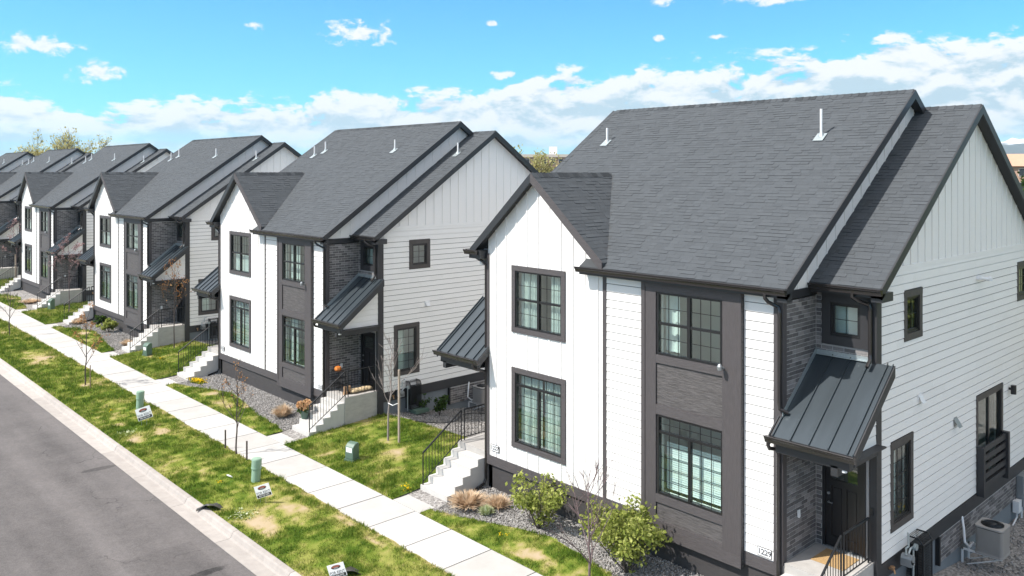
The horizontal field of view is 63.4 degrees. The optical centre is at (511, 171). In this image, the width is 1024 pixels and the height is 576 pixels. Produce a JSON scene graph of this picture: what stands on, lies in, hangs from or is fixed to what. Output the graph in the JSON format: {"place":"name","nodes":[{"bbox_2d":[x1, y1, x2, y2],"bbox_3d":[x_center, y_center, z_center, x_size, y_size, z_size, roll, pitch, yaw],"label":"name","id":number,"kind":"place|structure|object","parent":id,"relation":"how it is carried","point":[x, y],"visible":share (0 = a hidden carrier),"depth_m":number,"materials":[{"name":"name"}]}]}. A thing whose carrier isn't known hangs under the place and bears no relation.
{"place":"outdoors","nodes":[
{"label":"outdoors","id":0,"kind":"place"},
{"bbox_2d":[0,375,255,575],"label":"road","id":1,"kind":"structure","parent":0,"point":[72,503],"depth_m":22.47,"materials":[{"name":"grey asphalt"}]},
{"bbox_2d":[0,358,300,575],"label":"kerb","id":2,"kind":"structure","parent":1,"relation":"on","point":[255,558],"depth_m":24.33,"materials":[{"name":"concrete"}]},
{"bbox_2d":[196,503,222,510],"bbox_3d":[-8.180,9.185,22.627,0.914,0.317,0.397,0,0,31],"label":"plastic sheet","id":3,"kind":"object","parent":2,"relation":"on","point":[219,506],"visible":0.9,"depth_m":22.64,"materials":[{"name":"grey plastic"}]},
{"bbox_2d":[0,302,542,575],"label":"pavement","id":4,"kind":"structure","parent":0,"point":[402,520],"depth_m":24.94,"materials":[{"name":"concrete"}]},
{"bbox_2d":[0,0,1023,155],"label":"sky","id":5,"kind":"structure","parent":0,"point":[169,74],"materials":[{"name":"blue"}]},
{"bbox_2d":[1,290,1023,575],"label":"yard ground","id":6,"kind":"structure","parent":0,"point":[437,502],"depth_m":22.40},
{"bbox_2d":[0,256,17,278],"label":"entry steps","id":7,"kind":"structure","parent":6,"relation":"on","point":[11,272],"depth_m":69.23,"materials":[{"name":"concrete"}]},
{"bbox_2d":[0,263,21,292],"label":"entry steps","id":8,"kind":"structure","parent":6,"relation":"on","point":[16,284],"depth_m":63.46,"materials":[{"name":"concrete"}]},
{"bbox_2d":[0,295,23,309],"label":"yard lawn","id":9,"kind":"structure","parent":6,"relation":"on","point":[11,300],"depth_m":58.32,"materials":[{"name":"green plant"}]},
{"bbox_2d":[0,152,38,171],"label":"duplex house","id":10,"kind":"structure","parent":6,"relation":"on","point":[10,162],"depth_m":86.43,"materials":[{"name":"grey paint"}]},
{"bbox_2d":[22,298,40,302],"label":"grass clump","id":11,"kind":"object","parent":6,"relation":"on","point":[31,300],"visible":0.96,"depth_m":57.53,"materials":[{"name":"plant"}]},
{"bbox_2d":[0,148,92,274],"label":"duplex house","id":12,"kind":"structure","parent":6,"relation":"on","point":[61,160],"depth_m":72.11,"materials":[{"name":"grey paint"}]},
{"bbox_2d":[21,305,82,324],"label":"yard lawn","id":13,"kind":"structure","parent":6,"relation":"on","point":[52,313],"depth_m":53.36,"materials":[{"name":"green plant"}]},
{"bbox_2d":[47,298,55,309],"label":"utility box","id":14,"kind":"object","parent":13,"relation":"on","point":[51,303],"visible":0.99,"depth_m":54.50,"materials":[{"name":"green paint"}]},
{"bbox_2d":[48,233,83,310],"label":"young tree","id":15,"kind":"object","parent":13,"relation":"on","point":[75,247],"visible":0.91,"depth_m":53.13,"materials":[{"name":"brown plant"}]},
{"bbox_2d":[32,275,81,308],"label":"entry steps","id":16,"kind":"structure","parent":6,"relation":"on","point":[60,296],"depth_m":55.96,"materials":[{"name":"concrete"}]},
{"bbox_2d":[71,317,83,323],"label":"grass clump","id":17,"kind":"object","parent":6,"relation":"on","point":[75,320],"visible":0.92,"depth_m":49.42,"materials":[{"name":"plant"}]},
{"bbox_2d":[63,286,94,324],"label":"entry steps","id":18,"kind":"structure","parent":6,"relation":"on","point":[86,309],"depth_m":50.33,"materials":[{"name":"concrete"}]},
{"bbox_2d":[52,327,111,352],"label":"yard lawn","id":19,"kind":"structure","parent":6,"relation":"on","point":[89,338],"depth_m":45.50,"materials":[{"name":"green plant"}]},
{"bbox_2d":[8,143,172,301],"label":"duplex house","id":20,"kind":"structure","parent":6,"relation":"on","point":[53,205],"depth_m":59.40,"materials":[{"name":"grey paint"}]},
{"bbox_2d":[25,206,31,231],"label":"window","id":21,"kind":"structure","parent":20,"relation":"in","point":[26,207],"depth_m":61.93,"materials":[{"name":"grey wood"}]},
{"bbox_2d":[25,243,31,274],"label":"window","id":22,"kind":"structure","parent":20,"relation":"in","point":[26,271],"depth_m":61.93,"materials":[{"name":"grey wood"}]},
{"bbox_2d":[77,209,81,224],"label":"window","id":23,"kind":"structure","parent":20,"relation":"in","point":[79,213],"depth_m":57.36,"materials":[{"name":"black glass"}]},
{"bbox_2d":[77,262,81,288],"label":"entry door","id":24,"kind":"structure","parent":20,"relation":"in","point":[79,267],"depth_m":57.33,"materials":[{"name":"black paint"}]},
{"bbox_2d":[91,315,106,324],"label":"shrub","id":25,"kind":"object","parent":6,"relation":"on","point":[98,320],"visible":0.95,"depth_m":48.41,"materials":[{"name":"green plant"}]},
{"bbox_2d":[95,317,118,332],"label":"shrub","id":26,"kind":"object","parent":6,"relation":"on","point":[108,323],"visible":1,"depth_m":46.68,"materials":[{"name":"green plant"}]},
{"bbox_2d":[122,307,184,352],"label":"entry steps","id":27,"kind":"structure","parent":6,"relation":"on","point":[158,335],"depth_m":42.80,"materials":[{"name":"concrete"}]},
{"bbox_2d":[112,341,207,379],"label":"yard lawn","id":28,"kind":"structure","parent":6,"relation":"on","point":[167,360],"depth_m":40.24,"materials":[{"name":"green plant"}]},
{"bbox_2d":[142,342,152,355],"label":"utility box","id":29,"kind":"object","parent":28,"relation":"on","point":[147,348],"visible":0.99,"depth_m":40.87,"materials":[{"name":"green paint"}]},
{"bbox_2d":[158,258,189,347],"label":"young tree","id":30,"kind":"object","parent":28,"relation":"on","point":[174,288],"visible":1,"depth_m":42.13,"materials":[{"name":"brown plant"}]},
{"bbox_2d":[76,135,300,341],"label":"duplex house","id":31,"kind":"structure","parent":6,"relation":"on","point":[148,224],"depth_m":45.77,"materials":[{"name":"grey paint"}]},
{"bbox_2d":[99,215,110,247],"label":"window","id":32,"kind":"structure","parent":31,"relation":"in","point":[101,217],"depth_m":49.05,"materials":[{"name":"grey wood"}]},
{"bbox_2d":[99,262,110,302],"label":"window","id":33,"kind":"structure","parent":31,"relation":"in","point":[101,297],"depth_m":49.05,"materials":[{"name":"grey wood"}]},
{"bbox_2d":[177,220,183,240],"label":"window","id":34,"kind":"structure","parent":31,"relation":"in","point":[179,226],"depth_m":44.22,"materials":[{"name":"black glass"}]},
{"bbox_2d":[177,283,183,323],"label":"entry door","id":35,"kind":"structure","parent":31,"relation":"in","point":[181,304],"depth_m":44.16,"materials":[{"name":"black paint"}]},
{"bbox_2d":[200,317,209,338],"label":"gas meter","id":36,"kind":"object","parent":31,"relation":"attached to","point":[202,326],"visible":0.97,"depth_m":44.01,"materials":[{"name":"grey metal"}]},
{"bbox_2d":[198,279,217,314],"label":"window","id":37,"kind":"structure","parent":31,"relation":"in","point":[213,311],"depth_m":44.29,"materials":[{"name":"paint"}]},
{"bbox_2d":[208,317,217,337],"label":"meter cage","id":38,"kind":"object","parent":31,"relation":"attached to","point":[212,323],"visible":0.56,"depth_m":44.34,"materials":[{"name":"black metal"}]},
{"bbox_2d":[211,227,217,240],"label":"window","id":39,"kind":"structure","parent":31,"relation":"in","point":[213,237],"depth_m":44.55,"materials":[{"name":"paint"}]},
{"bbox_2d":[186,377,207,385],"bbox_3d":[-13.611,9.071,35.933,0.662,0.202,1.664,0,0,-43],"label":"flower patch","id":40,"kind":"object","parent":6,"relation":"on","point":[197,381],"visible":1,"depth_m":35.81,"materials":[{"name":"yellow plant"}]},
{"bbox_2d":[177,325,220,380],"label":"entry steps","id":41,"kind":"structure","parent":6,"relation":"on","point":[205,364],"depth_m":37.13,"materials":[{"name":"concrete"}]},
{"bbox_2d":[166,384,281,435],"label":"yard lawn","id":42,"kind":"structure","parent":6,"relation":"on","point":[219,402],"depth_m":32.40,"materials":[{"name":"green plant"}]},
{"bbox_2d":[0,276,611,575],"bbox_3d":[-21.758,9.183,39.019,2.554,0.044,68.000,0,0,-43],"label":"verge lawn","id":43,"kind":"structure","parent":6,"relation":"on","point":[259,522],"depth_m":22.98,"materials":[{"name":"green plant"}]},
{"bbox_2d":[0,280,20,334],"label":"young tree","id":44,"kind":"object","parent":43,"relation":"on","point":[10,302],"visible":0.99,"depth_m":46.39,"materials":[{"name":"brown plant"}]},
{"bbox_2d":[73,302,109,384],"bbox_3d":[-18.114,7.405,35.651,1.192,3.691,1.289,0,0,-2],"label":"young tree","id":45,"kind":"object","parent":43,"relation":"on","point":[84,317],"visible":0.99,"depth_m":35.62,"materials":[{"name":"brown plant"}]},
{"bbox_2d":[117,428,139,436],"bbox_3d":[-13.438,9.187,29.108,1.023,0.155,1.079,0,0,7],"label":"flower patch","id":46,"kind":"object","parent":43,"relation":"on","point":[130,432],"visible":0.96,"depth_m":29.11,"materials":[{"name":"green plant"}]},
{"bbox_2d":[136,390,144,408],"bbox_3d":[-14.397,8.885,32.072,0.304,0.815,0.304,4,-3,-43],"label":"cable pedestal","id":47,"kind":"object","parent":43,"relation":"on","point":[140,394],"visible":0.87,"depth_m":31.97,"materials":[{"name":"green plastic"}]},
{"bbox_2d":[135,405,152,424],"bbox_3d":[-13.258,8.851,29.855,0.711,0.905,0.033,0,0,9],"label":"yard sign","id":48,"kind":"object","parent":43,"relation":"on","point":[143,413],"visible":0.99,"depth_m":29.84,"materials":[{"name":"white plastic"}]},
{"bbox_2d":[215,358,253,453],"bbox_3d":[-8.921,7.670,27.090,0.820,3.133,1.408,0,0,40],"label":"young tree","id":49,"kind":"object","parent":43,"relation":"on","point":[238,394],"visible":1,"depth_m":26.92,"materials":[{"name":"brown plant"}]},
{"bbox_2d":[222,506,262,521],"bbox_3d":[-7.151,9.187,22.141,0.990,0.146,1.196,0,0,-43],"label":"flower patch","id":50,"kind":"object","parent":43,"relation":"on","point":[239,516],"visible":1,"depth_m":22.06,"materials":[{"name":"green plant"}]},
{"bbox_2d":[251,457,261,482],"bbox_3d":[-7.581,8.887,24.550,0.304,0.815,0.304,5,-3,-43],"label":"cable pedestal","id":51,"kind":"object","parent":43,"relation":"on","point":[256,465],"visible":0.89,"depth_m":24.44,"materials":[{"name":"green plastic"}]},
{"bbox_2d":[254,483,271,502],"bbox_3d":[-6.876,8.929,22.885,0.554,0.706,0.026,0,0,11],"label":"yard sign","id":52,"kind":"object","parent":43,"relation":"on","point":[262,490],"visible":1,"depth_m":22.88,"materials":[{"name":"white plastic"}]},
{"bbox_2d":[327,562,346,575],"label":"yard sign","id":53,"kind":"object","parent":43,"relation":"on","point":[337,569],"visible":1,"depth_m":18.41,"materials":[{"name":"white plastic"}]},
{"bbox_2d":[345,566,359,573],"bbox_3d":[-3.731,9.173,18.912,0.914,0.317,0.397,0,0,20],"label":"plastic sheet","id":54,"kind":"object","parent":43,"relation":"on","point":[350,568],"visible":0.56,"depth_m":18.98,"materials":[{"name":"grey plastic"}]},
{"bbox_2d":[292,365,376,435],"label":"entry steps","id":55,"kind":"structure","parent":6,"relation":"on","point":[335,408],"depth_m":29.55,"materials":[{"name":"concrete"}]},
{"bbox_2d":[296,398,312,418],"bbox_3d":[-7.404,8.456,29.573,0.511,0.696,0.619,0,0,20],"label":"potted plant","id":56,"kind":"object","parent":55,"relation":"on","point":[303,408],"visible":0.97,"depth_m":29.45,"materials":[{"name":"orange plant"}]},
{"bbox_2d":[332,369,344,385],"bbox_3d":[-6.355,7.654,30.358,0.280,0.780,0.500,0,0,-43],"label":"porch stand","id":57,"kind":"object","parent":55,"relation":"on","point":[338,383],"visible":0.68,"depth_m":30.31,"materials":[{"name":"black metal"}]},
{"bbox_2d":[350,386,372,392],"bbox_3d":[-5.532,7.966,30.324,0.940,0.145,0.370,0,0,-43],"label":"cushion","id":58,"kind":"object","parent":55,"relation":"on","point":[367,388],"visible":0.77,"depth_m":30.21,"materials":[{"name":"fabric"}]},
{"bbox_2d":[191,121,538,414],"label":"duplex house","id":59,"kind":"structure","parent":6,"relation":"on","point":[343,248],"depth_m":32.74,"materials":[{"name":"grey paint"}]},
{"bbox_2d":[229,231,250,276],"bbox_3d":[-11.658,3.519,35.640,0.138,1.850,2.040,0,0,-43],"label":"window","id":60,"kind":"structure","parent":59,"relation":"in","point":[231,233],"depth_m":35.65,"materials":[{"name":"grey wood"}]},
{"bbox_2d":[229,295,250,352],"bbox_3d":[-11.655,6.519,35.637,0.138,2.210,2.050,0,0,-43],"label":"window","id":61,"kind":"structure","parent":59,"relation":"in","point":[240,345],"depth_m":35.65,"materials":[{"name":"grey wood"}]},
{"bbox_2d":[360,241,375,271],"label":"window","id":62,"kind":"structure","parent":59,"relation":"in","point":[365,266],"depth_m":31.03,"materials":[{"name":"grey paint"}]},
{"bbox_2d":[361,332,374,389],"bbox_3d":[-5.339,6.999,30.879,0.162,2.090,0.940,0,0,-43],"label":"entry door","id":63,"kind":"structure","parent":59,"relation":"in","point":[367,339],"depth_m":30.88,"materials":[{"name":"black paint"}]},
{"bbox_2d":[397,379,409,410],"bbox_3d":[-4.021,8.348,30.864,0.488,1.192,0.235,0,0,-43],"label":"gas meter","id":64,"kind":"object","parent":59,"relation":"attached to","point":[402,393],"visible":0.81,"depth_m":30.81,"materials":[{"name":"grey metal"}]},
{"bbox_2d":[393,322,419,376],"bbox_3d":[-4.002,6.684,31.249,1.180,1.900,0.138,0,0,-43],"label":"window","id":65,"kind":"structure","parent":59,"relation":"in","point":[416,326],"depth_m":31.33,"materials":[{"name":"paint"}]},
{"bbox_2d":[405,379,421,409],"bbox_3d":[-3.719,8.374,31.223,0.512,1.031,0.371,0,0,-43],"label":"meter cage","id":66,"kind":"object","parent":59,"relation":"attached to","point":[414,391],"visible":1,"depth_m":31.18,"materials":[{"name":"black metal"}]},
{"bbox_2d":[409,239,429,269],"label":"window","id":67,"kind":"structure","parent":59,"relation":"in","point":[426,242],"depth_m":31.63,"materials":[{"name":"paint"}]},
{"bbox_2d":[285,415,459,498],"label":"yard lawn","id":68,"kind":"structure","parent":6,"relation":"on","point":[398,457],"depth_m":26.82,"materials":[{"name":"green plant"}]},
{"bbox_2d":[344,441,359,461],"bbox_3d":[-5.056,8.875,26.213,0.380,0.635,0.330,0,0,32],"label":"utility box","id":69,"kind":"object","parent":68,"relation":"on","point":[351,450],"visible":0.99,"depth_m":26.12,"materials":[{"name":"green paint"}]},
{"bbox_2d":[368,333,423,440],"bbox_3d":[-3.850,7.154,27.642,1.769,3.862,1.092,0,0,34],"label":"young tree","id":70,"kind":"object","parent":68,"relation":"on","point":[391,377],"visible":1,"depth_m":27.71,"materials":[{"name":"brown plant"}]},
{"bbox_2d":[398,370,399,442],"bbox_3d":[-3.750,7.852,27.495,0.074,2.550,0.074,0,0,25],"label":"tree stake","id":71,"kind":"object","parent":68,"relation":"on","point":[398,406],"visible":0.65,"depth_m":27.46,"materials":[{"name":"brown wood"}]},
{"bbox_2d":[401,484,413,492],"bbox_3d":[-2.979,9.054,23.705,0.304,0.274,0.455,0,0,-43],"label":"flower patch","id":72,"kind":"object","parent":6,"relation":"on","point":[405,489],"visible":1,"depth_m":23.70,"materials":[{"name":"yellow plant"}]},
{"bbox_2d":[414,393,431,407],"bbox_3d":[-3.357,8.730,31.287,0.763,0.794,0.446,0,0,-43],"label":"shrub","id":73,"kind":"object","parent":6,"relation":"on","point":[424,404],"visible":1,"depth_m":31.22,"materials":[{"name":"green plant"}]},
{"bbox_2d":[432,394,449,414],"bbox_3d":[-2.669,8.760,31.177,0.654,0.837,0.742,0,0,-27],"label":"shrub","id":74,"kind":"object","parent":6,"relation":"on","point":[440,405],"visible":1,"depth_m":31.03,"materials":[{"name":"green plant"}]},
{"bbox_2d":[420,403,488,501],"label":"entry steps","id":75,"kind":"structure","parent":6,"relation":"on","point":[462,468],"depth_m":23.87,"materials":[{"name":"concrete"}]},
{"bbox_2d":[467,382,484,408],"bbox_3d":[-1.307,9.063,33.068,0.704,1.262,0.959,0,0,-43],"label":"air conditioner","id":76,"kind":"object","parent":6,"relation":"on","point":[478,394],"visible":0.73,"depth_m":32.79,"materials":[{"name":"grey metal"}]},
{"bbox_2d":[423,510,608,575],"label":"yard lawn","id":77,"kind":"structure","parent":6,"relation":"on","point":[537,555],"depth_m":20.10,"materials":[{"name":"green plant"}]},
{"bbox_2d":[543,453,616,575],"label":"young tree","id":78,"kind":"object","parent":77,"relation":"on","point":[589,526],"visible":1,"depth_m":18.35,"materials":[{"name":"brown plant"}]},
{"bbox_2d":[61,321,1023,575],"bbox_3d":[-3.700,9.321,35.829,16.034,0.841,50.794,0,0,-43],"label":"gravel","id":79,"kind":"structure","parent":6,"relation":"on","point":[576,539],"depth_m":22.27,"materials":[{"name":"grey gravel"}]},
{"bbox_2d":[271,403,292,417],"bbox_3d":[-8.544,8.828,30.763,1.002,0.560,1.055,0,0,-1],"label":"grass clump","id":80,"kind":"object","parent":79,"relation":"on","point":[283,410],"visible":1,"depth_m":30.67,"materials":[{"name":"plant"}]},
{"bbox_2d":[409,407,428,414],"bbox_3d":[-3.607,8.904,31.007,0.950,0.220,0.450,0,0,-43],"label":"valve box","id":81,"kind":"object","parent":79,"relation":"on","point":[420,410],"visible":0.96,"depth_m":30.99,"materials":[{"name":"green paint"}]},
{"bbox_2d":[415,412,484,422],"bbox_3d":[-1.777,9.217,31.094,4.572,0.678,1.102,0,0,-43],"label":"drip hose","id":82,"kind":"object","parent":79,"relation":"on","point":[448,422],"visible":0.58,"depth_m":29.82,"materials":[{"name":"black rubber"}]},
{"bbox_2d":[446,488,489,509],"bbox_3d":[-1.194,8.887,22.547,1.454,0.467,1.415,0,0,9],"label":"grass clump","id":83,"kind":"object","parent":79,"relation":"on","point":[470,499],"visible":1,"depth_m":22.47,"materials":[{"name":"plant"}]},
{"bbox_2d":[478,503,494,515],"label":"grass clump","id":84,"kind":"object","parent":79,"relation":"on","point":[486,510],"visible":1,"depth_m":21.99,"materials":[{"name":"green plant"}]},
{"bbox_2d":[480,493,511,508],"bbox_3d":[-0.401,8.886,22.440,0.985,0.406,1.030,0,0,5],"label":"grass clump","id":85,"kind":"object","parent":79,"relation":"on","point":[495,501],"visible":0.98,"depth_m":22.37,"materials":[{"name":"plant"}]},
{"bbox_2d":[505,471,573,528],"bbox_3d":[0.789,8.307,21.280,1.724,1.602,2.159,0,0,10],"label":"shrub","id":86,"kind":"object","parent":79,"relation":"on","point":[530,502],"visible":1,"depth_m":20.84,"materials":[{"name":"green plant"}]},
{"bbox_2d":[578,489,672,573],"bbox_3d":[2.476,8.270,18.928,1.980,1.697,2.442,0,0,-43],"label":"shrub","id":87,"kind":"object","parent":79,"relation":"on","point":[628,534],"visible":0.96,"depth_m":18.57,"materials":[{"name":"green plant"}]},
{"bbox_2d":[432,89,1023,575],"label":"duplex house","id":88,"kind":"structure","parent":6,"relation":"on","point":[768,337],"depth_m":19.89,"materials":[{"name":"grey paint"}]},
{"bbox_2d":[511,265,565,342],"bbox_3d":[0.724,3.519,22.315,0.138,1.850,2.040,0,0,-43],"label":"window","id":89,"kind":"structure","parent":88,"relation":"in","point":[515,270],"depth_m":22.30,"materials":[{"name":"grey wood"}]},
{"bbox_2d":[511,366,565,464],"bbox_3d":[0.728,6.519,22.312,0.138,2.210,2.050,0,0,-43],"label":"window","id":90,"kind":"structure","parent":88,"relation":"in","point":[560,458],"depth_m":22.30,"materials":[{"name":"grey wood"}]},
{"bbox_2d":[822,462,865,558],"bbox_3d":[7.044,6.999,17.554,0.162,2.090,0.940,0,0,-43],"label":"entry door","id":91,"kind":"structure","parent":88,"relation":"in","point":[843,496],"depth_m":17.55,"materials":[{"name":"black paint"}]},
{"bbox_2d":[822,293,868,349],"bbox_3d":[7.076,3.144,17.536,0.138,1.100,1.030,0,0,-43],"label":"window","id":92,"kind":"structure","parent":88,"relation":"in","point":[829,301],"depth_m":17.53,"materials":[{"name":"grey paint"}]},
{"bbox_2d":[890,431,913,533],"bbox_3d":[8.380,6.684,17.924,1.180,1.900,0.138,0,0,-43],"label":"window","id":93,"kind":"structure","parent":88,"relation":"in","point":[907,440],"depth_m":18.08,"materials":[{"name":"paint"}]},
{"bbox_2d":[900,532,917,575],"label":"gas meter","id":94,"kind":"object","parent":88,"relation":"attached to","point":[907,560],"visible":1,"depth_m":17.56,"materials":[{"name":"grey metal"}]},
{"bbox_2d":[903,287,922,341],"bbox_3d":[8.824,3.144,18.335,0.990,1.100,0.138,0,0,-43],"label":"window","id":95,"kind":"structure","parent":88,"relation":"in","point":[916,294],"depth_m":18.42,"materials":[{"name":"paint"}]},
{"bbox_2d":[907,529,932,575],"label":"meter cage","id":96,"kind":"object","parent":88,"relation":"attached to","point":[921,561],"visible":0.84,"depth_m":18.06,"materials":[{"name":"black metal"}]},
{"bbox_2d":[975,382,1002,491],"bbox_3d":[12.464,6.904,21.719,2.050,2.420,0.138,0,0,-43],"label":"patio door","id":97,"kind":"structure","parent":88,"relation":"in","point":[998,389],"depth_m":21.83,"materials":[{"name":"paint"}]},
{"bbox_2d":[1012,472,1023,524],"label":"electric meter","id":98,"kind":"object","parent":88,"relation":"attached to","point":[1018,503],"visible":0.79,"depth_m":23.10,"materials":[{"name":"grey metal"}]},
{"bbox_2d":[1016,261,1023,300],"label":"window","id":99,"kind":"structure","parent":88,"relation":"in","point":[1020,265],"depth_m":23.44,"materials":[{"name":"paint"}]},
{"bbox_2d":[781,517,873,575],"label":"entry steps","id":100,"kind":"structure","parent":6,"relation":"on","point":[802,564],"depth_m":16.83,"materials":[{"name":"concrete"}]},
{"bbox_2d":[811,548,858,570],"bbox_3d":[6.691,8.035,17.171,0.700,0.014,0.700,0,0,-43],"label":"doormat","id":101,"kind":"object","parent":100,"relation":"on","point":[823,556],"visible":0.64,"depth_m":17.15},
{"bbox_2d":[961,516,1009,563],"bbox_3d":[11.456,9.063,20.097,0.704,1.262,0.959,0,0,-43],"label":"air conditioner","id":102,"kind":"object","parent":6,"relation":"on","point":[993,539],"visible":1,"depth_m":19.85,"materials":[{"name":"grey metal"}]},
{"bbox_2d":[1001,138,1023,153],"bbox_3d":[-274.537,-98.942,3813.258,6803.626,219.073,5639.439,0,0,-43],"label":"mountains","id":103,"kind":"structure","parent":0,"point":[1013,146],"depth_m":4567.37,"materials":[{"name":"white"}]},
{"label":"ground","id":104,"kind":"structure","parent":0,"visible":0},
{"bbox_2d":[10,126,111,155],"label":"tree","id":105,"kind":"object","parent":104,"relation":"on","point":[36,152],"visible":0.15,"depth_m":147.25,"materials":[{"name":"green plant"}]},
{"bbox_2d":[511,144,561,172],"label":"tree","id":106,"kind":"object","parent":104,"relation":"on","point":[535,164],"visible":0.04,"depth_m":85.29,"materials":[{"name":"green plant"}]},
{"bbox_2d":[521,146,568,172],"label":"building","id":107,"kind":"structure","parent":104,"relation":"on","point":[552,149],"depth_m":250.33,"materials":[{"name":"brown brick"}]},
{"bbox_2d":[1007,154,1023,187],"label":"building","id":108,"kind":"structure","parent":104,"relation":"on","point":[1016,161],"depth_m":167.83,"materials":[{"name":"beige brick"}]},
{"bbox_2d":[1017,171,1023,190],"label":"tree","id":109,"kind":"object","parent":104,"relation":"on","point":[1022,181],"depth_m":88.28,"materials":[{"name":"green plant"}]},
{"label":"yard lawn","id":110,"kind":"structure","parent":0,"visible":0},
{"bbox_2d":[0,218,20,276],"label":"young tree","id":111,"kind":"object","parent":110,"relation":"on","point":[14,221],"visible":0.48,"depth_m":67.18,"materials":[{"name":"brown plant"}]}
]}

